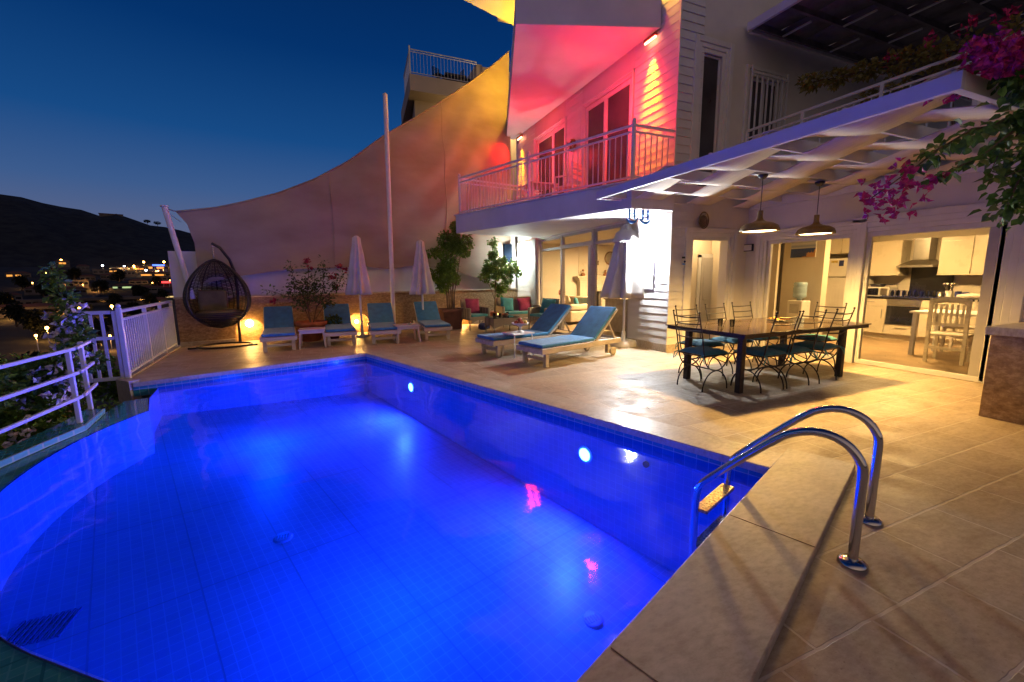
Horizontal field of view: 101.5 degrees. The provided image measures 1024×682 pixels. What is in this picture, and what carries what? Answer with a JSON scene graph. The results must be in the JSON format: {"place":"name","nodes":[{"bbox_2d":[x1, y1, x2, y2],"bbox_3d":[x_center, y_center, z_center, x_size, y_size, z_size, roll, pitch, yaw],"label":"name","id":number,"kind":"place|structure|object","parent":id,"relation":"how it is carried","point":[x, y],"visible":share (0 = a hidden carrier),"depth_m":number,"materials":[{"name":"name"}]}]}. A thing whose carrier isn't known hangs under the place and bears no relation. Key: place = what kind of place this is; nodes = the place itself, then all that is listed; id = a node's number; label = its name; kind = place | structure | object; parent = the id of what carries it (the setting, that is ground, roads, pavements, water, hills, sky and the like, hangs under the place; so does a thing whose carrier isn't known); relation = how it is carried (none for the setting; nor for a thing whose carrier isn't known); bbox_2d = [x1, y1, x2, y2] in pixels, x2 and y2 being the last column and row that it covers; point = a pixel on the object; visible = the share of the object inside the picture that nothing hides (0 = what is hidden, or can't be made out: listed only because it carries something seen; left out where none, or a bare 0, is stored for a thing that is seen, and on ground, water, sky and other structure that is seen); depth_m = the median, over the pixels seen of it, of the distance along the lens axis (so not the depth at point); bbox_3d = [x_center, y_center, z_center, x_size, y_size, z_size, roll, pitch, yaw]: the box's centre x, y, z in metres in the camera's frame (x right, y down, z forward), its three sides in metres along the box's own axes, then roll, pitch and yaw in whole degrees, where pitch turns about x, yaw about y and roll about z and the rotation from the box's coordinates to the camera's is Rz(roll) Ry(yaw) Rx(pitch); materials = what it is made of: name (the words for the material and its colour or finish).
{"place":"outdoors","nodes":[
{"label":"outdoors","id":0,"kind":"place"},
{"bbox_2d":[0,194,194,421],"bbox_3d":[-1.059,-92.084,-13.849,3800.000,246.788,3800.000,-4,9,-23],"label":"terrain","id":1,"kind":"structure","parent":0,"point":[34,235],"depth_m":772.73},
{"bbox_2d":[0,291,19,304],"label":"valley tree","id":2,"kind":"object","parent":1,"relation":"on","point":[4,300],"visible":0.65,"depth_m":315.20,"materials":[{"name":"green plant"}]},
{"bbox_2d":[0,302,27,326],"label":"valley tree","id":3,"kind":"object","parent":1,"relation":"on","point":[13,311],"visible":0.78,"depth_m":241.98,"materials":[{"name":"green plant"}]},
{"bbox_2d":[11,275,32,290],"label":"valley tree","id":4,"kind":"object","parent":1,"relation":"on","point":[22,281],"visible":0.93,"depth_m":442.92,"materials":[{"name":"green plant"}]},
{"bbox_2d":[0,303,58,317],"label":"village house","id":5,"kind":"structure","parent":1,"relation":"on","point":[42,308],"depth_m":300.24,"materials":[{"name":"white concrete"}]},
{"bbox_2d":[18,308,56,337],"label":"valley tree","id":6,"kind":"object","parent":1,"relation":"on","point":[36,323],"visible":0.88,"depth_m":214.97,"materials":[{"name":"green plant"}]},
{"bbox_2d":[0,261,120,450],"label":"white bougainvillea","id":7,"kind":"object","parent":1,"relation":"on","point":[35,372],"visible":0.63,"depth_m":4.98,"materials":[{"name":"green plant"}]},
{"bbox_2d":[32,296,146,305],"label":"village house","id":8,"kind":"structure","parent":1,"relation":"on","point":[94,301],"depth_m":385.14,"materials":[{"name":"white concrete"}]},
{"bbox_2d":[86,317,111,336],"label":"valley tree","id":9,"kind":"object","parent":1,"relation":"on","point":[96,324],"visible":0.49,"depth_m":213.49,"materials":[{"name":"green plant"}]},
{"bbox_2d":[89,279,109,292],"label":"valley tree","id":10,"kind":"object","parent":1,"relation":"on","point":[101,285],"visible":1,"depth_m":460.44,"materials":[{"name":"green plant"}]},
{"bbox_2d":[105,293,122,306],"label":"valley tree","id":11,"kind":"object","parent":1,"relation":"on","point":[114,299],"visible":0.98,"depth_m":374.77,"materials":[{"name":"green plant"}]},
{"bbox_2d":[130,284,150,295],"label":"valley tree","id":12,"kind":"object","parent":1,"relation":"on","point":[138,290],"visible":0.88,"depth_m":444.17,"materials":[{"name":"green plant"}]},
{"bbox_2d":[141,292,161,309],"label":"valley tree","id":13,"kind":"object","parent":1,"relation":"on","point":[149,297],"visible":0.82,"depth_m":351.31,"materials":[{"name":"green plant"}]},
{"bbox_2d":[401,64,517,296],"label":"neighbour house","id":14,"kind":"structure","parent":1,"relation":"on","point":[423,93],"depth_m":21.27,"materials":[{"name":"white paint"}]},
{"bbox_2d":[403,45,476,90],"bbox_3d":[-3.961,-13.874,22.110,3.446,1.272,2.987,-4,9,-23],"label":"neighbour railing","id":15,"kind":"object","parent":14,"relation":"on","point":[408,62],"visible":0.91,"depth_m":20.82,"materials":[{"name":"white metal"}]},
{"bbox_2d":[99,328,134,374],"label":"valley road","id":16,"kind":"structure","parent":0,"point":[114,352],"depth_m":180.40,"materials":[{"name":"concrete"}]},
{"bbox_2d":[0,0,1021,232],"label":"sky","id":17,"kind":"structure","parent":0,"point":[129,108],"materials":[{"name":"blue"}]},
{"bbox_2d":[132,323,1023,681],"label":"pool deck","id":18,"kind":"structure","parent":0,"point":[934,593],"depth_m":3.01,"materials":[{"name":"tile"}]},
{"bbox_2d":[116,345,180,402],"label":"deck kerb","id":19,"kind":"structure","parent":18,"relation":"on","point":[125,389],"depth_m":6.07,"materials":[{"name":"stone"}]},
{"bbox_2d":[74,304,131,408],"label":"garden gate","id":20,"kind":"structure","parent":19,"relation":"on","point":[119,337],"depth_m":6.04,"materials":[{"name":"white metal"}]},
{"bbox_2d":[122,300,177,372],"bbox_3d":[-6.540,-0.147,7.631,0.060,1.050,3.423,-5,10,-29],"label":"slatted fence","id":21,"kind":"object","parent":19,"relation":"on","point":[169,335],"visible":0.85,"depth_m":7.34,"materials":[{"name":"white metal"}]},
{"bbox_2d":[183,242,257,349],"bbox_3d":[-6.352,-0.991,9.072,1.270,2.245,1.143,-4,9,-23],"label":"egg chair","id":22,"kind":"object","parent":18,"relation":"on","point":[213,305],"visible":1,"depth_m":9.12,"materials":[{"name":"wicker"}]},
{"bbox_2d":[260,306,296,351],"bbox_3d":[-5.141,-0.307,9.224,0.656,0.820,1.980,-5,10,-28],"label":"sun lounger","id":23,"kind":"object","parent":18,"relation":"on","point":[279,323],"visible":0.99,"depth_m":9.43,"materials":[{"name":"blue fabric"}]},
{"bbox_2d":[260,254,347,341],"bbox_3d":[-4.777,-1.022,9.875,2.010,2.033,0.734,-4,9,-23],"label":"potted shrub","id":24,"kind":"object","parent":18,"relation":"on","point":[307,324],"visible":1,"depth_m":9.84,"materials":[{"name":"green plant"}]},
{"bbox_2d":[298,327,326,348],"bbox_3d":[-4.303,-0.073,9.031,0.539,0.403,0.494,-4,9,-23],"label":"side table","id":25,"kind":"object","parent":18,"relation":"on","point":[309,330],"visible":0.98,"depth_m":8.85,"materials":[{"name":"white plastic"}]},
{"bbox_2d":[323,304,356,345],"bbox_3d":[-4.103,-0.421,9.902,0.656,0.820,1.980,-5,9,-24],"label":"sun lounger","id":26,"kind":"object","parent":18,"relation":"on","point":[346,328],"visible":0.82,"depth_m":9.55,"materials":[{"name":"blue fabric"}]},
{"bbox_2d":[173,288,516,346],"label":"stone wall","id":27,"kind":"structure","parent":18,"relation":"on","point":[193,331],"depth_m":10.57,"materials":[{"name":"stone"}]},
{"bbox_2d":[168,236,515,296],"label":"white wall","id":28,"kind":"structure","parent":27,"relation":"on","point":[379,278],"depth_m":10.46,"materials":[{"name":"paint"}]},
{"bbox_2d":[345,236,371,337],"bbox_3d":[-3.772,-1.327,10.323,0.627,2.480,0.648,6,11,39],"label":"closed umbrella","id":29,"kind":"object","parent":18,"relation":"on","point":[358,282],"visible":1,"depth_m":10.14,"materials":[{"name":"white fabric"}]},
{"bbox_2d":[367,303,400,344],"bbox_3d":[-3.131,-0.463,10.107,0.656,0.820,1.980,-4,9,-20],"label":"sun lounger","id":30,"kind":"object","parent":18,"relation":"on","point":[380,318],"visible":0.96,"depth_m":10.37,"materials":[{"name":"blue fabric"}]},
{"bbox_2d":[383,93,395,323],"bbox_3d":[-3.183,-3.185,10.800,0.260,6.001,0.214,-4,9,-23],"label":"mast","id":31,"kind":"object","parent":18,"relation":"on","point":[388,181],"visible":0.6,"depth_m":10.71,"materials":[{"name":"white metal"}]},
{"bbox_2d":[393,323,420,343],"bbox_3d":[-2.422,-0.182,9.609,0.539,0.403,0.494,-5,10,-26],"label":"side table","id":32,"kind":"object","parent":18,"relation":"on","point":[413,326],"visible":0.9,"depth_m":9.47,"materials":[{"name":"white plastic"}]},
{"bbox_2d":[409,240,434,333],"bbox_3d":[-2.396,-1.422,11.018,0.669,2.430,0.683,-5,9,-25],"label":"closed umbrella","id":33,"kind":"object","parent":18,"relation":"on","point":[421,282],"visible":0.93,"depth_m":10.82,"materials":[{"name":"white fabric"}]},
{"bbox_2d":[0,349,855,681],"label":"swimming pool","id":34,"kind":"structure","parent":18,"relation":"in","point":[372,515],"depth_m":3.61,"materials":[{"name":"liquid"}]},
{"bbox_2d":[0,340,97,433],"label":"pool railing","id":35,"kind":"object","parent":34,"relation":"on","point":[72,374],"visible":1,"depth_m":4.33,"materials":[{"name":"white metal"}]},
{"bbox_2d":[413,301,451,340],"bbox_3d":[-2.050,-0.549,10.595,0.656,0.820,1.980,-4,9,-20],"label":"sun lounger","id":36,"kind":"object","parent":18,"relation":"on","point":[428,319],"visible":0.88,"depth_m":10.79,"materials":[{"name":"blue fabric"}]},
{"bbox_2d":[426,221,475,328],"bbox_3d":[-1.802,-1.887,11.972,1.445,3.051,1.029,-4,9,-23],"label":"potted ficus","id":37,"kind":"object","parent":18,"relation":"on","point":[452,245],"visible":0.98,"depth_m":11.76,"materials":[{"name":"plant"}]},
{"bbox_2d":[460,299,489,330],"bbox_3d":[-1.068,-0.769,11.913,0.660,0.842,0.700,-6,10,-31],"label":"rattan armchair","id":38,"kind":"object","parent":18,"relation":"on","point":[467,314],"visible":0.76,"depth_m":11.70,"materials":[{"name":"brown wicker"}]},
{"bbox_2d":[465,298,479,312],"bbox_3d":[-1.122,-0.998,11.900,0.433,0.432,0.150,-3,-5,-31],"label":"throw cushion","id":39,"kind":"object","parent":38,"relation":"on","point":[472,305],"visible":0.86,"depth_m":11.85,"materials":[{"name":"fabric"}]},
{"bbox_2d":[477,236,522,315],"bbox_3d":[-0.332,-1.818,12.694,1.604,2.668,0.953,-4,9,-23],"label":"potted ficus","id":40,"kind":"object","parent":18,"relation":"on","point":[495,270],"visible":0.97,"depth_m":12.50,"materials":[{"name":"plant"}]},
{"bbox_2d":[485,315,519,332],"bbox_3d":[-0.260,-0.441,11.090,0.760,0.420,0.580,-5,10,-27],"label":"coffee table","id":41,"kind":"object","parent":18,"relation":"on","point":[495,322],"visible":0.81,"depth_m":10.82,"materials":[{"name":"brown wicker"}]},
{"bbox_2d":[496,297,540,327],"bbox_3d":[0.172,-0.889,12.619,1.240,0.842,0.700,-4,9,-23],"label":"rattan sofa","id":42,"kind":"object","parent":18,"relation":"on","point":[501,310],"visible":0.41,"depth_m":12.46,"materials":[{"name":"brown wicker"}]},
{"bbox_2d":[475,304,572,357],"bbox_3d":[0.301,-0.246,8.206,1.980,0.880,0.656,-6,10,-34],"label":"sun lounger","id":43,"kind":"object","parent":18,"relation":"on","point":[549,320],"visible":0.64,"depth_m":8.17,"materials":[{"name":"blue fabric"}]},
{"bbox_2d":[528,298,559,328],"bbox_3d":[0.903,-0.749,11.630,0.660,0.842,0.700,8,12,44],"label":"rattan armchair","id":44,"kind":"object","parent":18,"relation":"on","point":[534,314],"visible":0.23,"depth_m":11.60,"materials":[{"name":"brown wicker"}]},
{"bbox_2d":[516,306,620,367],"bbox_3d":[1.041,-0.127,7.358,1.980,0.880,0.656,-7,11,-38],"label":"sun lounger","id":45,"kind":"object","parent":18,"relation":"on","point":[590,328],"visible":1,"depth_m":7.36,"materials":[{"name":"blue fabric"}]},
{"bbox_2d":[600,224,643,347],"bbox_3d":[2.316,-1.121,8.517,0.955,2.470,0.931,-4,9,-24],"label":"closed umbrella","id":46,"kind":"object","parent":18,"relation":"on","point":[623,280],"visible":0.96,"depth_m":8.29,"materials":[{"name":"white fabric"}]},
{"bbox_2d":[675,304,724,378],"bbox_3d":[2.711,-0.015,6.086,0.510,1.000,0.580,-4,9,-23],"label":"dining chair","id":47,"kind":"object","parent":18,"relation":"on","point":[707,342],"visible":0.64,"depth_m":5.99,"materials":[{"name":"metal"}]},
{"bbox_2d":[673,310,728,391],"bbox_3d":[2.392,0.101,5.336,0.580,1.000,0.510,-4,9,-23],"label":"dining chair","id":48,"kind":"object","parent":18,"relation":"on","point":[703,351],"visible":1,"depth_m":5.25,"materials":[{"name":"metal"}]},
{"bbox_2d":[704,303,753,373],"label":"dining chair","id":49,"kind":"object","parent":18,"relation":"on","point":[729,340],"visible":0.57,"depth_m":6.28,"materials":[{"name":"metal"}]},
{"bbox_2d":[454,0,1023,382],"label":"villa","id":50,"kind":"object","parent":18,"relation":"on","point":[701,78],"visible":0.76,"depth_m":7.91,"materials":[{"name":"paint"}]},
{"bbox_2d":[169,51,511,284],"bbox_3d":[-3.598,-4.925,10.777,8.714,7.056,0.299,-6,10,-33],"label":"shade sail","id":51,"kind":"object","parent":50,"relation":"attached to","point":[436,149],"visible":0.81,"depth_m":11.11,"materials":[{"name":"fabric"}]},
{"bbox_2d":[160,205,195,298],"bbox_3d":[-7.100,-1.863,8.893,0.429,1.958,0.147,-2,9,-12],"label":"sail post","id":52,"kind":"object","parent":51,"relation":"attached to","point":[174,239],"visible":1,"depth_m":8.84,"materials":[{"name":"white metal"}]},
{"bbox_2d":[519,181,557,201],"bbox_3d":[0.671,-3.568,10.599,0.760,0.720,0.760,-4,9,-23],"label":"balcony table","id":53,"kind":"object","parent":50,"relation":"on","point":[534,185],"visible":0.45,"depth_m":10.38,"materials":[{"name":"white paint"}]},
{"bbox_2d":[540,236,560,327],"bbox_3d":[1.131,-1.680,12.023,0.060,2.520,1.290,-4,9,-23],"label":"sliding door","id":54,"kind":"structure","parent":50,"relation":"in","point":[542,250],"depth_m":12.42,"materials":[{"name":"white glass"}]},
{"bbox_2d":[537,123,564,197],"bbox_3d":[1.082,-4.516,11.518,0.074,2.320,1.640,-4,9,-23],"label":"balcony door","id":55,"kind":"structure","parent":50,"relation":"in","point":[556,138],"depth_m":11.39,"materials":[{"name":"white paint"}]},
{"bbox_2d":[458,117,674,213],"bbox_3d":[0.651,-3.495,9.126,2.556,1.022,5.121,-4,9,-23],"label":"balcony railing","id":56,"kind":"object","parent":50,"relation":"on","point":[633,125],"visible":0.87,"depth_m":8.11,"materials":[{"name":"white metal"}]},
{"bbox_2d":[553,161,583,194],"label":"balcony chair","id":57,"kind":"object","parent":50,"relation":"on","point":[574,177],"visible":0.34,"depth_m":9.32,"materials":[{"name":"white paint"}]},
{"bbox_2d":[565,296,586,321],"bbox_3d":[1.844,-1.055,13.396,0.900,0.740,1.600,-4,9,-23],"label":"armchair","id":58,"kind":"object","parent":50,"relation":"on","point":[577,312],"visible":0.25,"depth_m":12.65,"materials":[{"name":"fabric"}]},
{"bbox_2d":[573,246,607,305],"bbox_3d":[2.957,-2.055,14.578,1.640,2.500,0.500,-4,9,-23],"label":"fireplace","id":59,"kind":"object","parent":50,"relation":"on","point":[582,285],"visible":0.41,"depth_m":14.58,"materials":[{"name":"paint"}]},
{"bbox_2d":[585,78,630,188],"bbox_3d":[2.090,-4.177,9.190,0.074,2.320,1.680,-4,9,-23],"label":"balcony door","id":60,"kind":"structure","parent":50,"relation":"in","point":[611,111],"depth_m":9.07,"materials":[{"name":"white paint"}]},
{"bbox_2d":[593,222,630,338],"bbox_3d":[2.240,-1.298,9.398,0.060,2.520,1.360,-4,9,-23],"label":"living room window","id":61,"kind":"structure","parent":50,"relation":"in","point":[596,242],"depth_m":9.81,"materials":[{"name":"white glass"}]},
{"bbox_2d":[603,298,627,332],"bbox_3d":[2.979,-0.667,10.646,0.760,0.825,1.160,-4,9,-23],"label":"sideboard","id":62,"kind":"object","parent":50,"relation":"on","point":[616,320],"visible":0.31,"depth_m":10.52,"materials":[{"name":"wood"}]},
{"bbox_2d":[642,259,653,288],"bbox_3d":[2.650,-1.303,8.157,0.005,0.570,0.300,-4,9,-23],"label":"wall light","id":63,"kind":"object","parent":50,"relation":"attached to","point":[647,279],"depth_m":8.15,"materials":[{"name":"white paint"}]},
{"bbox_2d":[694,254,712,338],"bbox_3d":[4.410,-0.991,9.415,0.640,1.900,0.080,-4,9,-23],"label":"door","id":64,"kind":"structure","parent":50,"relation":"attached to","point":[704,278],"depth_m":9.33,"materials":[{"name":"wood"}]},
{"bbox_2d":[698,54,720,185],"bbox_3d":[3.557,-3.945,7.638,0.440,2.290,0.060,-4,9,-23],"label":"upper window","id":65,"kind":"structure","parent":50,"relation":"in","point":[711,74],"depth_m":7.60,"materials":[{"name":"black glass"}]},
{"bbox_2d":[749,78,776,139],"bbox_3d":[4.821,-4.396,8.119,0.800,1.210,0.074,-4,9,-23],"label":"barred window","id":66,"kind":"structure","parent":50,"relation":"in","point":[754,79],"depth_m":8.09,"materials":[{"name":"white paint"}]},
{"bbox_2d":[787,282,809,339],"bbox_3d":[6.367,-0.674,9.308,0.308,1.260,0.320,-4,9,-23],"label":"water cooler","id":67,"kind":"object","parent":50,"relation":"on","point":[794,307],"visible":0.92,"depth_m":9.18,"materials":[{"name":"white plastic"}]},
{"bbox_2d":[790,241,816,257],"bbox_3d":[6.559,-2.088,9.416,0.018,0.420,0.560,-4,9,-23],"label":"picture","id":68,"kind":"object","parent":50,"relation":"attached to","point":[806,249],"visible":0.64,"depth_m":9.40,"materials":[{"name":"multicoloured paper"}]},
{"bbox_2d":[760,234,852,359],"bbox_3d":[5.203,-0.789,7.468,0.060,2.060,1.440,-4,9,-23],"label":"kitchen door","id":69,"kind":"structure","parent":50,"relation":"in","point":[770,244],"depth_m":7.58,"materials":[{"name":"white paint"}]},
{"bbox_2d":[596,67,1023,209],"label":"pergola","id":70,"kind":"object","parent":50,"relation":"attached to","point":[858,131],"visible":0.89,"depth_m":4.78,"materials":[{"name":"paint"}]},
{"bbox_2d":[626,209,650,224],"bbox_3d":[2.209,-2.225,7.282,0.530,0.375,0.035,-4,9,-23],"label":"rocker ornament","id":71,"kind":"object","parent":70,"relation":"hanging from","point":[634,217],"visible":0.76,"depth_m":7.27,"materials":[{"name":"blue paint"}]},
{"bbox_2d":[739,173,779,233],"bbox_3d":[3.247,-1.793,5.453,0.476,0.720,0.476,-4,9,-23],"label":"pendant lamp","id":72,"kind":"object","parent":70,"relation":"hanging from","point":[760,224],"visible":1,"depth_m":5.39,"materials":[{"name":"metal"}]},
{"bbox_2d":[795,181,835,235],"bbox_3d":[4.313,-1.873,5.903,0.476,0.720,0.476,-4,9,-23],"label":"pendant lamp","id":73,"kind":"object","parent":70,"relation":"hanging from","point":[815,228],"visible":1,"depth_m":5.85,"materials":[{"name":"metal"}]},
{"bbox_2d":[822,258,874,332],"bbox_3d":[7.978,-1.082,10.083,0.690,1.800,0.870,-4,9,-23],"label":"fridge","id":74,"kind":"object","parent":50,"relation":"on","point":[836,280],"visible":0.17,"depth_m":9.93,"materials":[{"name":"white metal"}]},
{"bbox_2d":[830,236,878,254],"bbox_3d":[8.005,-2.312,9.916,0.600,0.480,0.870,-4,9,-23],"label":"bridge cabinet","id":75,"kind":"object","parent":50,"relation":"attached to","point":[839,246],"visible":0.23,"depth_m":9.83,"materials":[{"name":"paint"}]},
{"bbox_2d":[745,31,1023,173],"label":"terrace railing","id":76,"kind":"object","parent":50,"relation":"on","point":[882,90],"visible":0.36,"depth_m":6.06,"materials":[{"name":"white metal"}]},
{"bbox_2d":[794,5,1023,124],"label":"creeper","id":77,"kind":"object","parent":76,"relation":"hanging from","point":[924,49],"visible":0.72,"depth_m":5.72,"materials":[{"name":"green plant"}]},
{"bbox_2d":[747,0,1023,101],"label":"pergola","id":78,"kind":"object","parent":50,"relation":"attached to","point":[866,28],"visible":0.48,"depth_m":7.54,"materials":[{"name":"paint"}]},
{"bbox_2d":[870,240,911,275],"bbox_3d":[8.447,-1.853,9.421,0.375,0.750,0.660,-4,9,-23],"label":"wall cabinet","id":79,"kind":"object","parent":50,"relation":"attached to","point":[888,257],"depth_m":9.22,"materials":[{"name":"paint"}]},
{"bbox_2d":[870,240,902,273],"bbox_3d":[8.288,-1.856,9.352,0.019,0.720,0.640,-4,9,-23],"label":"cabinet door","id":80,"kind":"structure","parent":79,"relation":"in","point":[886,255],"depth_m":9.28,"materials":[{"name":"paint"}]},
{"bbox_2d":[896,238,938,267],"bbox_3d":[8.636,-1.859,8.809,0.500,0.600,0.600,-4,9,-23],"label":"cooker hood","id":81,"kind":"object","parent":50,"relation":"attached to","point":[924,252],"visible":0.94,"depth_m":8.75,"materials":[{"name":"metal"}]},
{"bbox_2d":[863,296,978,346],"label":"base cabinets","id":82,"kind":"object","parent":50,"relation":"on","point":[875,312],"visible":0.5,"depth_m":8.96,"materials":[{"name":"paint"}]},
{"bbox_2d":[867,287,897,295],"bbox_3d":[8.333,-1.124,9.489,0.352,0.210,0.520,-4,9,-23],"label":"microwave","id":83,"kind":"object","parent":82,"relation":"on","point":[878,291],"visible":0.59,"depth_m":9.32,"materials":[{"name":"white metal"}]},
{"bbox_2d":[884,299,920,326],"bbox_3d":[8.281,-0.603,8.888,0.065,0.540,0.570,-4,9,-23],"label":"oven","id":84,"kind":"object","parent":82,"relation":"in","point":[897,312],"visible":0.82,"depth_m":8.90,"materials":[{"name":"metal"}]},
{"bbox_2d":[881,290,944,297],"bbox_3d":[8.485,-0.999,8.858,0.136,0.146,1.100,-4,9,-23],"label":"dish rack","id":85,"kind":"object","parent":82,"relation":"on","point":[915,293],"visible":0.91,"depth_m":8.85,"materials":[{"name":"metal"}]},
{"bbox_2d":[853,220,1007,382],"bbox_3d":[5.851,-0.571,5.972,0.060,2.060,1.510,-4,9,-23],"label":"kitchen door","id":86,"kind":"structure","parent":50,"relation":"in","point":[996,241],"depth_m":5.47,"materials":[{"name":"white paint"}]},
{"bbox_2d":[909,267,954,296],"bbox_3d":[8.917,-1.259,8.897,0.020,0.620,0.700,-4,9,-23],"label":"backsplash","id":87,"kind":"object","parent":50,"relation":"attached to","point":[925,279],"visible":0.57,"depth_m":8.93,"materials":[{"name":"tile"}]},
{"bbox_2d":[908,309,976,354],"bbox_3d":[7.620,-0.084,6.918,0.900,0.775,1.350,-4,9,-23],"label":"kitchen table","id":88,"kind":"object","parent":50,"relation":"on","point":[915,317],"visible":0.48,"depth_m":7.29,"materials":[{"name":"white paint"}]},
{"bbox_2d":[922,297,973,365],"bbox_3d":[7.009,-0.181,6.675,0.520,1.056,0.465,-6,10,-31],"label":"slatted chair","id":89,"kind":"object","parent":50,"relation":"on","point":[965,334],"visible":0.9,"depth_m":6.55,"materials":[{"name":"white wood"}]},
{"bbox_2d":[939,293,979,351],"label":"slatted chair","id":90,"kind":"object","parent":50,"relation":"on","point":[967,296],"visible":0.36,"depth_m":7.59,"materials":[{"name":"white wood"}]},
{"bbox_2d":[936,234,988,274],"bbox_3d":[9.042,-1.653,8.047,0.375,0.750,1.100,-4,9,-23],"label":"wall cabinet","id":91,"kind":"object","parent":50,"relation":"attached to","point":[963,255],"depth_m":8.15,"materials":[{"name":"paint"}]},
{"bbox_2d":[937,235,974,273],"bbox_3d":[8.762,-1.696,8.256,0.019,0.720,0.470,-4,9,-23],"label":"cabinet door","id":92,"kind":"structure","parent":91,"relation":"in","point":[956,253],"depth_m":8.24,"materials":[{"name":"paint"}]},
{"bbox_2d":[973,234,988,272],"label":"cabinet door","id":93,"kind":"structure","parent":91,"relation":"in","point":[982,244],"depth_m":7.93,"materials":[{"name":"paint"}]},
{"bbox_2d":[731,301,778,364],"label":"dining chair","id":94,"kind":"object","parent":18,"relation":"on","point":[763,339],"visible":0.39,"depth_m":6.72,"materials":[{"name":"metal"}]},
{"bbox_2d":[730,311,801,392],"bbox_3d":[3.153,0.111,5.215,0.510,1.000,0.580,-4,9,-23],"label":"dining chair","id":95,"kind":"object","parent":18,"relation":"on","point":[761,352],"visible":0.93,"depth_m":5.13,"materials":[{"name":"metal"}]},
{"bbox_2d":[666,316,870,393],"bbox_3d":[3.516,0.139,5.817,2.440,0.756,1.240,-4,9,-23],"label":"dining table","id":96,"kind":"object","parent":18,"relation":"on","point":[742,330],"visible":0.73,"depth_m":5.50,"materials":[{"name":"brown wood"}]},
{"bbox_2d":[689,405,882,571],"bbox_3d":[1.633,1.170,2.546,0.655,1.572,0.865,-9,12,-42],"label":"pool ladder","id":97,"kind":"object","parent":18,"relation":"attached to","point":[851,559],"visible":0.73,"depth_m":2.39,"materials":[{"name":"metal"}]},
{"bbox_2d":[756,309,826,388],"bbox_3d":[3.601,0.077,5.404,0.510,1.000,0.580,-4,9,-21],"label":"dining chair","id":98,"kind":"object","parent":18,"relation":"on","point":[794,349],"visible":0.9,"depth_m":5.31,"materials":[{"name":"metal"}]},
{"bbox_2d":[789,301,847,371],"bbox_3d":[4.690,-0.087,6.414,0.580,1.000,0.510,-4,9,-23],"label":"dining chair","id":99,"kind":"object","parent":18,"relation":"on","point":[821,338],"visible":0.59,"depth_m":6.29,"materials":[{"name":"metal"}]},
{"bbox_2d":[786,307,855,383],"bbox_3d":[4.150,0.036,5.636,0.510,1.000,0.580,-5,10,-27],"label":"dining chair","id":100,"kind":"object","parent":18,"relation":"on","point":[821,346],"visible":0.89,"depth_m":5.55,"materials":[{"name":"metal"}]},
{"bbox_2d":[853,24,1023,232],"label":"bougainvillea","id":101,"kind":"object","parent":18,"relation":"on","point":[1001,63],"visible":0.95,"depth_m":2.97,"materials":[{"name":"pink plant"}]},
{"bbox_2d":[978,322,1023,424],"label":"stone counter","id":102,"kind":"object","parent":18,"relation":"on","point":[1002,397],"visible":1,"depth_m":4.01,"materials":[{"name":"stone"}]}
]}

